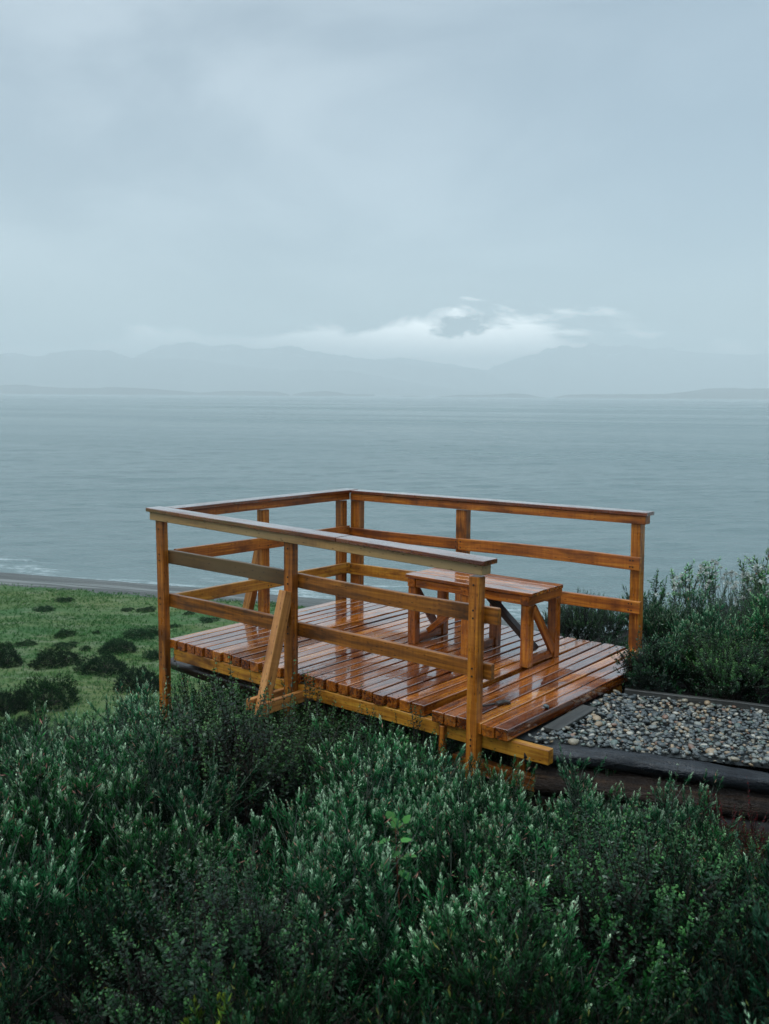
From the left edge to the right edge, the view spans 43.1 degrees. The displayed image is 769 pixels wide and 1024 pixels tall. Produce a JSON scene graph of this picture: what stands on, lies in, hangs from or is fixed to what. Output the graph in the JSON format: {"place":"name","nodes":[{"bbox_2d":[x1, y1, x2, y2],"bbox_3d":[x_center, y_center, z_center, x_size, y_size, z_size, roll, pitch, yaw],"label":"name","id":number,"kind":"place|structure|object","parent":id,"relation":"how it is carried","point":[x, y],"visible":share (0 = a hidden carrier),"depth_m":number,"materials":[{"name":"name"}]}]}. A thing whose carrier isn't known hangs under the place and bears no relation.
{"place":"outdoors","nodes":[
{"label":"outdoors","id":0,"kind":"place"},
{"bbox_2d":[0,384,197,394],"bbox_3d":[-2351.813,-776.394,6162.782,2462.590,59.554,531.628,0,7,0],"label":"headland","id":1,"kind":"structure","parent":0,"point":[17,389],"depth_m":6045.30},
{"bbox_2d":[0,583,307,749],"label":"grass","id":2,"kind":"structure","parent":0,"point":[70,624],"depth_m":49.41,"materials":[{"name":"green plant"}]},
{"bbox_2d":[192,391,289,395],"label":"island","id":3,"kind":"structure","parent":0,"point":[262,393],"depth_m":6007.59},
{"bbox_2d":[0,350,498,395],"bbox_3d":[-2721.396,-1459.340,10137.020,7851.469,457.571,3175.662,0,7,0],"label":"mountain ridge","id":4,"kind":"structure","parent":0,"point":[84,369],"depth_m":9438.46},
{"bbox_2d":[0,572,583,637],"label":"beach","id":5,"kind":"structure","parent":0,"point":[110,587],"depth_m":61.26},
{"bbox_2d":[292,391,374,395],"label":"island","id":6,"kind":"structure","parent":0,"point":[322,393],"depth_m":6023.62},
{"bbox_2d":[135,341,557,396],"bbox_3d":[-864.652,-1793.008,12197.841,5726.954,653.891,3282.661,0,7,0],"label":"mountain ridge","id":7,"kind":"structure","parent":0,"point":[289,358],"depth_m":11687.22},
{"bbox_2d":[0,394,768,631],"bbox_3d":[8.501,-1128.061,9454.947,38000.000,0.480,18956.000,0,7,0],"label":"sea","id":8,"kind":"structure","parent":0,"point":[86,480],"depth_m":161.43,"materials":[{"name":"grey liquid"}]},
{"bbox_2d":[0,585,768,1023],"bbox_3d":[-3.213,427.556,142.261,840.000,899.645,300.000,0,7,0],"label":"ground","id":9,"kind":"structure","parent":0,"point":[108,681],"depth_m":44.04,"materials":[{"name":"green plant"}]},
{"bbox_2d":[0,645,24,668],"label":"meadow bush","id":10,"kind":"object","parent":9,"relation":"on","point":[12,652],"visible":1,"depth_m":43.39,"materials":[{"name":"green plant"}]},
{"bbox_2d":[0,685,31,716],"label":"meadow bush","id":11,"kind":"object","parent":9,"relation":"on","point":[5,696],"visible":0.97,"depth_m":36.62,"materials":[{"name":"green plant"}]},
{"bbox_2d":[0,710,49,749],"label":"meadow bush","id":12,"kind":"object","parent":9,"relation":"on","point":[25,721],"visible":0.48,"depth_m":34.09,"materials":[{"name":"green plant"}]},
{"bbox_2d":[0,721,57,787],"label":"shrub","id":13,"kind":"object","parent":9,"relation":"on","point":[13,746],"visible":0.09,"depth_m":7.82,"materials":[{"name":"green plant"}]},
{"bbox_2d":[0,721,61,784],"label":"shrub","id":14,"kind":"object","parent":9,"relation":"on","point":[29,735],"visible":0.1,"depth_m":8.61,"materials":[{"name":"green plant"}]},
{"bbox_2d":[0,732,82,802],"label":"shrub","id":15,"kind":"object","parent":9,"relation":"on","point":[24,765],"visible":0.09,"depth_m":7.36,"materials":[{"name":"green plant"}]},
{"bbox_2d":[14,671,79,713],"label":"meadow bush","id":16,"kind":"object","parent":9,"relation":"on","point":[53,690],"visible":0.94,"depth_m":37.21,"materials":[{"name":"green plant"}]},
{"bbox_2d":[11,711,83,751],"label":"shrub","id":17,"kind":"object","parent":9,"relation":"on","point":[49,730],"visible":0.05,"depth_m":9.56,"materials":[{"name":"green plant"}]},
{"bbox_2d":[0,940,95,1023],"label":"shrub","id":18,"kind":"object","parent":9,"relation":"on","point":[7,1000],"visible":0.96,"depth_m":3.23,"materials":[{"name":"green plant"}]},
{"bbox_2d":[27,647,82,669],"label":"meadow bush","id":19,"kind":"object","parent":9,"relation":"on","point":[37,661],"visible":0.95,"depth_m":42.93,"materials":[{"name":"green plant"}]},
{"bbox_2d":[0,776,125,1010],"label":"shrub","id":20,"kind":"object","parent":9,"relation":"on","point":[28,894],"visible":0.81,"depth_m":4.32,"materials":[{"name":"green plant"}]},
{"bbox_2d":[0,735,125,900],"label":"shrub","id":21,"kind":"object","parent":9,"relation":"on","point":[47,776],"visible":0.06,"depth_m":5.82,"materials":[{"name":"green plant"}]},
{"bbox_2d":[35,703,113,769],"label":"shrub","id":22,"kind":"object","parent":9,"relation":"on","point":[65,724],"visible":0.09,"depth_m":7.82,"materials":[{"name":"green plant"}]},
{"bbox_2d":[29,738,125,862],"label":"shrub","id":23,"kind":"object","parent":9,"relation":"on","point":[59,752],"visible":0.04,"depth_m":6.40,"materials":[{"name":"green plant"}]},
{"bbox_2d":[38,707,135,774],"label":"shrub","id":24,"kind":"object","parent":9,"relation":"on","point":[75,723],"visible":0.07,"depth_m":7.64,"materials":[{"name":"green plant"}]},
{"bbox_2d":[0,701,177,937],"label":"shrub","id":25,"kind":"object","parent":9,"relation":"on","point":[78,805],"visible":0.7,"depth_m":5.21,"materials":[{"name":"green plant"}]},
{"bbox_2d":[72,650,129,677],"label":"meadow bush","id":26,"kind":"object","parent":9,"relation":"on","point":[112,659],"visible":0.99,"depth_m":41.68,"materials":[{"name":"green plant"}]},
{"bbox_2d":[1,855,206,1023],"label":"shrub","id":27,"kind":"object","parent":9,"relation":"on","point":[120,923],"visible":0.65,"depth_m":3.78,"materials":[{"name":"green plant"}]},
{"bbox_2d":[96,636,135,654],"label":"meadow bush","id":28,"kind":"object","parent":9,"relation":"on","point":[110,644],"visible":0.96,"depth_m":45.17,"materials":[{"name":"green plant"}]},
{"bbox_2d":[63,700,202,806],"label":"shrub","id":29,"kind":"object","parent":9,"relation":"on","point":[102,744],"visible":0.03,"depth_m":7.37,"materials":[{"name":"green plant"}]},
{"bbox_2d":[112,665,158,693],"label":"meadow bush","id":30,"kind":"object","parent":9,"relation":"on","point":[149,675],"visible":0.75,"depth_m":39.71,"materials":[{"name":"green plant"}]},
{"bbox_2d":[86,667,188,742],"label":"shrub","id":31,"kind":"object","parent":9,"relation":"on","point":[127,700],"visible":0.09,"depth_m":8.71,"materials":[{"name":"green plant"}]},
{"bbox_2d":[121,624,158,640],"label":"meadow bush","id":32,"kind":"object","parent":9,"relation":"on","point":[141,630],"visible":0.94,"depth_m":48.06,"materials":[{"name":"green plant"}]},
{"bbox_2d":[64,782,242,952],"bbox_3d":[-1.080,1.801,4.834,0.945,0.886,0.803,7,10,44],"label":"shrub","id":33,"kind":"object","parent":9,"relation":"on","point":[126,859],"visible":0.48,"depth_m":4.79,"materials":[{"name":"green plant"}]},
{"bbox_2d":[116,680,201,748],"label":"shrub","id":34,"kind":"object","parent":9,"relation":"on","point":[150,714],"visible":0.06,"depth_m":7.93,"materials":[{"name":"green plant"}]},
{"bbox_2d":[72,678,249,850],"bbox_3d":[-1.392,1.740,6.530,1.213,1.240,1.180,-6,10,-44],"label":"shrub","id":35,"kind":"object","parent":9,"relation":"on","point":[130,759],"visible":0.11,"depth_m":6.47,"materials":[{"name":"green plant"}]},
{"bbox_2d":[68,712,268,906],"bbox_3d":[-1.226,1.703,5.589,1.128,1.164,1.067,4,8,27],"label":"shrub","id":36,"kind":"object","parent":9,"relation":"on","point":[171,799],"visible":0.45,"depth_m":5.45,"materials":[{"name":"green plant"}]},
{"bbox_2d":[157,672,244,722],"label":"shrub","id":37,"kind":"object","parent":9,"relation":"on","point":[184,688],"visible":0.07,"depth_m":9.44,"materials":[{"name":"green plant"}]},
{"bbox_2d":[4,822,423,1023],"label":"shrub","id":38,"kind":"object","parent":9,"relation":"on","point":[255,943],"visible":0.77,"depth_m":3.45,"materials":[{"name":"green plant"}]},
{"bbox_2d":[179,990,257,1023],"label":"shrub","id":39,"kind":"object","parent":9,"relation":"on","point":[220,1012],"visible":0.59,"depth_m":3.04,"materials":[{"name":"green plant"}]},
{"bbox_2d":[83,647,359,866],"bbox_3d":[-0.930,1.524,6.035,1.686,1.563,1.685,0,7,-2],"label":"shrub","id":40,"kind":"object","parent":9,"relation":"on","point":[244,766],"visible":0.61,"depth_m":5.92,"materials":[{"name":"green plant"}]},
{"bbox_2d":[178,981,308,1023],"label":"shrub","id":41,"kind":"object","parent":9,"relation":"on","point":[237,1019],"visible":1,"depth_m":2.58,"materials":[{"name":"green plant"}]},
{"bbox_2d":[174,647,313,740],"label":"shrub","id":42,"kind":"object","parent":9,"relation":"on","point":[206,714],"visible":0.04,"depth_m":7.97,"materials":[{"name":"green plant"}]},
{"bbox_2d":[179,657,325,740],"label":"shrub","id":43,"kind":"object","parent":9,"relation":"on","point":[242,695],"visible":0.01,"depth_m":7.41,"materials":[{"name":"green plant"}]},
{"bbox_2d":[160,929,361,1023],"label":"shrub","id":44,"kind":"object","parent":9,"relation":"on","point":[283,1011],"visible":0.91,"depth_m":2.99,"materials":[{"name":"green plant"}]},
{"bbox_2d":[224,697,358,831],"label":"shrub","id":45,"kind":"object","parent":9,"relation":"on","point":[291,734],"visible":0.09,"depth_m":6.66,"materials":[{"name":"green plant"}]},
{"bbox_2d":[197,786,414,971],"bbox_3d":[-0.329,1.751,4.599,1.042,0.928,1.028,-2,7,-18],"label":"shrub","id":46,"kind":"object","parent":9,"relation":"on","point":[262,860],"visible":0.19,"depth_m":4.60,"materials":[{"name":"green plant"}]},
{"bbox_2d":[229,667,389,829],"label":"shrub","id":47,"kind":"object","parent":9,"relation":"on","point":[328,713],"visible":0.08,"depth_m":6.98,"materials":[{"name":"green plant"}]},
{"bbox_2d":[202,784,463,1023],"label":"shrub","id":48,"kind":"object","parent":9,"relation":"on","point":[316,879],"visible":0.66,"depth_m":3.89,"materials":[{"name":"green plant"}]},
{"bbox_2d":[245,707,422,830],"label":"shrub","id":49,"kind":"object","parent":9,"relation":"on","point":[296,785],"visible":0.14,"depth_m":6.01,"materials":[{"name":"green plant"}]},
{"bbox_2d":[235,707,436,820],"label":"shrub","id":50,"kind":"object","parent":9,"relation":"on","point":[302,786],"visible":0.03,"depth_m":6.35,"materials":[{"name":"green plant"}]},
{"bbox_2d":[250,725,454,904],"bbox_3d":[-0.178,1.782,5.371,1.093,0.986,1.108,6,9,41],"label":"shrub","id":51,"kind":"object","parent":9,"relation":"on","point":[373,815],"visible":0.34,"depth_m":5.38,"materials":[{"name":"green plant"}]},
{"bbox_2d":[270,712,448,878],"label":"shrub","id":52,"kind":"object","parent":9,"relation":"on","point":[353,760],"visible":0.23,"depth_m":5.89,"materials":[{"name":"green plant"}]},
{"bbox_2d":[277,705,485,830],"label":"shrub","id":53,"kind":"object","parent":9,"relation":"on","point":[342,746],"visible":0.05,"depth_m":6.29,"materials":[{"name":"green plant"}]},
{"bbox_2d":[0,612,768,1023],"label":"undergrowth","id":54,"kind":"object","parent":9,"relation":"on","point":[88,978],"visible":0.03,"depth_m":5.31,"materials":[{"name":"green plant"}]},
{"bbox_2d":[317,708,457,753],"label":"shrub","id":55,"kind":"object","parent":9,"relation":"on","point":[349,722],"visible":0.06,"depth_m":6.90,"materials":[{"name":"green plant"}]},
{"bbox_2d":[377,811,416,925],"bbox_3d":[0.046,1.463,3.964,0.168,0.479,0.150,0,7,-3],"label":"sapling","id":56,"kind":"object","parent":9,"relation":"on","point":[406,819],"visible":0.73,"depth_m":3.96,"materials":[{"name":"green plant"}]},
{"bbox_2d":[146,488,655,791],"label":"viewing platform","id":57,"kind":"structure","parent":9,"relation":"on","point":[358,627],"depth_m":7.46,"materials":[{"name":"brown wood"}]},
{"bbox_2d":[405,568,562,667],"bbox_3d":[0.795,0.823,7.854,1.210,0.583,0.511,6,9,39],"label":"bench","id":58,"kind":"object","parent":57,"relation":"on","point":[527,595],"visible":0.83,"depth_m":7.66,"materials":[{"name":"brown wood"}]},
{"bbox_2d":[337,736,469,877],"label":"shrub","id":59,"kind":"object","parent":9,"relation":"on","point":[391,803],"visible":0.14,"depth_m":5.74,"materials":[{"name":"green plant"}]},
{"bbox_2d":[317,703,505,797],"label":"shrub","id":60,"kind":"object","parent":9,"relation":"on","point":[419,739],"visible":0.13,"depth_m":6.47,"materials":[{"name":"green plant"}]},
{"bbox_2d":[330,955,511,1023],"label":"shrub","id":61,"kind":"object","parent":9,"relation":"on","point":[442,1002],"visible":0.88,"depth_m":2.91,"materials":[{"name":"green plant"}]},
{"bbox_2d":[381,735,509,852],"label":"shrub","id":62,"kind":"object","parent":9,"relation":"on","point":[424,764],"visible":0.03,"depth_m":6.05,"materials":[{"name":"green plant"}]},
{"bbox_2d":[393,752,526,897],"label":"shrub","id":63,"kind":"object","parent":9,"relation":"on","point":[468,782],"visible":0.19,"depth_m":5.52,"materials":[{"name":"green plant"}]},
{"bbox_2d":[373,977,557,1023],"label":"shrub","id":64,"kind":"object","parent":9,"relation":"on","point":[379,998],"visible":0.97,"depth_m":2.72,"materials":[{"name":"green plant"}]},
{"bbox_2d":[403,754,539,884],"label":"shrub","id":65,"kind":"object","parent":9,"relation":"on","point":[496,793],"visible":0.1,"depth_m":5.55,"materials":[{"name":"green plant"}]},
{"bbox_2d":[376,767,570,947],"bbox_3d":[0.378,1.748,4.818,0.880,0.970,1.035,-3,8,-24],"label":"shrub","id":66,"kind":"object","parent":9,"relation":"on","point":[432,853],"visible":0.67,"depth_m":4.76,"materials":[{"name":"green plant"}]},
{"bbox_2d":[413,750,556,873],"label":"shrub","id":67,"kind":"object","parent":9,"relation":"on","point":[492,781],"visible":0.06,"depth_m":5.82,"materials":[{"name":"green plant"}]},
{"bbox_2d":[340,824,635,1023],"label":"shrub","id":68,"kind":"object","parent":9,"relation":"on","point":[485,922],"visible":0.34,"depth_m":3.60,"materials":[{"name":"green plant"}]},
{"bbox_2d":[357,878,712,1023],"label":"shrub","id":69,"kind":"object","parent":9,"relation":"on","point":[524,974],"visible":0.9,"depth_m":3.04,"materials":[{"name":"green plant"}]},
{"bbox_2d":[510,771,629,898],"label":"shrub","id":70,"kind":"object","parent":9,"relation":"on","point":[555,812],"visible":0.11,"depth_m":5.50,"materials":[{"name":"green plant"}]},
{"bbox_2d":[541,587,626,641],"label":"shrub","id":71,"kind":"object","parent":9,"relation":"on","point":[592,629],"visible":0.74,"depth_m":8.91,"materials":[{"name":"green plant"}]},
{"bbox_2d":[518,768,660,852],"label":"shrub","id":72,"kind":"object","parent":9,"relation":"on","point":[608,801],"visible":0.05,"depth_m":5.67,"materials":[{"name":"green plant"}]},
{"bbox_2d":[503,742,682,946],"bbox_3d":[1.028,1.702,4.793,1.000,1.032,0.946,-2,7,-21],"label":"shrub","id":73,"kind":"object","parent":9,"relation":"on","point":[570,822],"visible":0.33,"depth_m":4.85,"materials":[{"name":"green plant"}]},
{"bbox_2d":[434,762,767,1023],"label":"shrub","id":74,"kind":"object","parent":9,"relation":"on","point":[563,898],"visible":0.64,"depth_m":3.82,"materials":[{"name":"green plant"}]},
{"bbox_2d":[588,596,628,640],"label":"shrub","id":75,"kind":"object","parent":9,"relation":"on","point":[620,615],"visible":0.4,"depth_m":9.46,"materials":[{"name":"green plant"}]},
{"bbox_2d":[536,793,768,843],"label":"edging log","id":76,"kind":"object","parent":9,"relation":"on","point":[544,797],"visible":0.13,"depth_m":5.72,"materials":[{"name":"brown wood"}]},
{"bbox_2d":[534,764,768,819],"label":"edging log","id":77,"kind":"object","parent":76,"relation":"on","point":[548,781],"visible":0.57,"depth_m":5.80,"materials":[{"name":"brown wood"}]},
{"bbox_2d":[524,744,768,794],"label":"edging log","id":78,"kind":"object","parent":77,"relation":"on","point":[653,765],"visible":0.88,"depth_m":5.77,"materials":[{"name":"grey wood"}]},
{"bbox_2d":[610,624,695,690],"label":"shrub","id":79,"kind":"object","parent":9,"relation":"on","point":[635,668],"visible":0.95,"depth_m":7.12,"materials":[{"name":"green plant"}]},
{"bbox_2d":[626,600,694,648],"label":"shrub","id":80,"kind":"object","parent":9,"relation":"on","point":[647,629],"visible":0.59,"depth_m":8.82,"materials":[{"name":"green plant"}]},
{"bbox_2d":[639,626,691,689],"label":"shrub","id":81,"kind":"object","parent":9,"relation":"on","point":[675,662],"visible":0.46,"depth_m":7.20,"materials":[{"name":"green plant"}]},
{"bbox_2d":[603,768,741,894],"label":"shrub","id":82,"kind":"object","parent":9,"relation":"on","point":[681,817],"visible":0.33,"depth_m":5.24,"materials":[{"name":"green plant"}]},
{"bbox_2d":[600,969,745,1023],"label":"shrub","id":83,"kind":"object","parent":9,"relation":"on","point":[661,993],"visible":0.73,"depth_m":3.15,"materials":[{"name":"green plant"}]},
{"bbox_2d":[665,561,704,614],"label":"leafy shoot","id":84,"kind":"object","parent":9,"relation":"on","point":[674,599],"visible":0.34,"depth_m":11.62,"materials":[{"name":"green plant"}]},
{"bbox_2d":[603,809,768,1023],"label":"shrub","id":85,"kind":"object","parent":9,"relation":"on","point":[740,880],"visible":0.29,"depth_m":3.92,"materials":[{"name":"green plant"}]},
{"bbox_2d":[661,591,724,640],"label":"shrub","id":86,"kind":"object","parent":9,"relation":"on","point":[685,616],"visible":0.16,"depth_m":9.12,"materials":[{"name":"green plant"}]},
{"bbox_2d":[621,786,768,950],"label":"shrub","id":87,"kind":"object","parent":9,"relation":"on","point":[711,848],"visible":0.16,"depth_m":4.67,"materials":[{"name":"green plant"}]},
{"bbox_2d":[672,558,720,613],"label":"leafy shoot","id":88,"kind":"object","parent":9,"relation":"on","point":[685,581],"visible":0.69,"depth_m":10.83,"materials":[{"name":"green plant"}]},
{"bbox_2d":[658,616,744,691],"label":"shrub","id":89,"kind":"object","parent":9,"relation":"on","point":[691,655],"visible":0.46,"depth_m":7.18,"materials":[{"name":"green plant"}]},
{"bbox_2d":[645,927,768,1023],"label":"shrub","id":90,"kind":"object","parent":9,"relation":"on","point":[715,1018],"visible":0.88,"depth_m":3.07,"materials":[{"name":"green plant"}]},
{"bbox_2d":[654,780,768,890],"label":"shrub","id":91,"kind":"object","parent":9,"relation":"on","point":[751,821],"visible":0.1,"depth_m":5.20,"materials":[{"name":"green plant"}]},
{"bbox_2d":[666,585,758,672],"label":"shrub","id":92,"kind":"object","parent":9,"relation":"on","point":[714,622],"visible":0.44,"depth_m":7.57,"materials":[{"name":"green plant"}]},
{"bbox_2d":[671,614,768,700],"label":"shrub","id":93,"kind":"object","parent":9,"relation":"on","point":[733,671],"visible":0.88,"depth_m":6.87,"materials":[{"name":"green plant"}]},
{"bbox_2d":[672,884,768,1023],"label":"shrub","id":94,"kind":"object","parent":9,"relation":"on","point":[749,955],"visible":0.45,"depth_m":3.43,"materials":[{"name":"green plant"}]},
{"bbox_2d":[685,806,768,916],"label":"shrub","id":95,"kind":"object","parent":9,"relation":"on","point":[764,879],"visible":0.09,"depth_m":4.72,"materials":[{"name":"green plant"}]},
{"bbox_2d":[702,569,768,634],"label":"shrub","id":96,"kind":"object","parent":9,"relation":"on","point":[745,594],"visible":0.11,"depth_m":9.16,"materials":[{"name":"green plant"}]},
{"bbox_2d":[709,830,768,1023],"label":"shrub","id":97,"kind":"object","parent":9,"relation":"on","point":[762,943],"visible":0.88,"depth_m":2.98,"materials":[{"name":"green plant"}]},
{"bbox_2d":[716,631,768,701],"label":"shrub","id":98,"kind":"object","parent":9,"relation":"on","point":[751,691],"visible":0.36,"depth_m":6.94,"materials":[{"name":"green plant"}]},
{"bbox_2d":[724,581,768,655],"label":"shrub","id":99,"kind":"object","parent":9,"relation":"on","point":[763,621],"visible":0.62,"depth_m":7.53,"materials":[{"name":"green plant"}]},
{"bbox_2d":[0,0,768,369],"label":"sky","id":100,"kind":"structure","parent":0,"point":[477,184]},
{"bbox_2d":[384,357,484,370],"bbox_3d":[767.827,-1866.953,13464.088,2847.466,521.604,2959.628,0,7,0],"label":"mountain ridge","id":101,"kind":"structure","parent":0,"point":[407,361],"depth_m":13238.79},
{"bbox_2d":[439,393,544,397],"bbox_3d":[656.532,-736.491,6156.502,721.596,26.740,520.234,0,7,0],"label":"island","id":102,"kind":"structure","parent":0,"point":[515,395],"depth_m":6033.71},
{"bbox_2d":[485,342,768,395],"bbox_3d":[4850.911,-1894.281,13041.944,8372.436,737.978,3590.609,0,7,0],"label":"mountain ridge","id":103,"kind":"structure","parent":0,"point":[589,368],"depth_m":12196.84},
{"bbox_2d":[516,689,768,767],"bbox_3d":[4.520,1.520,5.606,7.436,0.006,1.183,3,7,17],"label":"path","id":104,"kind":"structure","parent":0,"point":[532,732],"depth_m":6.19,"materials":[{"name":"grey gravel"}]},
{"bbox_2d":[543,705,596,732],"bbox_3d":[1.226,1.363,6.422,0.111,0.036,0.561,6,9,37],"label":"threshold board","id":105,"kind":"object","parent":104,"relation":"on","point":[577,714],"visible":0.97,"depth_m":6.39,"materials":[{"name":"grey wood"}]},
{"bbox_2d":[624,688,768,715],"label":"edging board","id":106,"kind":"object","parent":104,"relation":"on","point":[723,702],"visible":0.69,"depth_m":6.79,"materials":[{"name":"grey wood"}]},
{"bbox_2d":[553,388,768,398],"bbox_3d":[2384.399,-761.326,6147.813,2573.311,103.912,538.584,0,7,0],"label":"headland","id":107,"kind":"structure","parent":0,"point":[730,393],"depth_m":6018.57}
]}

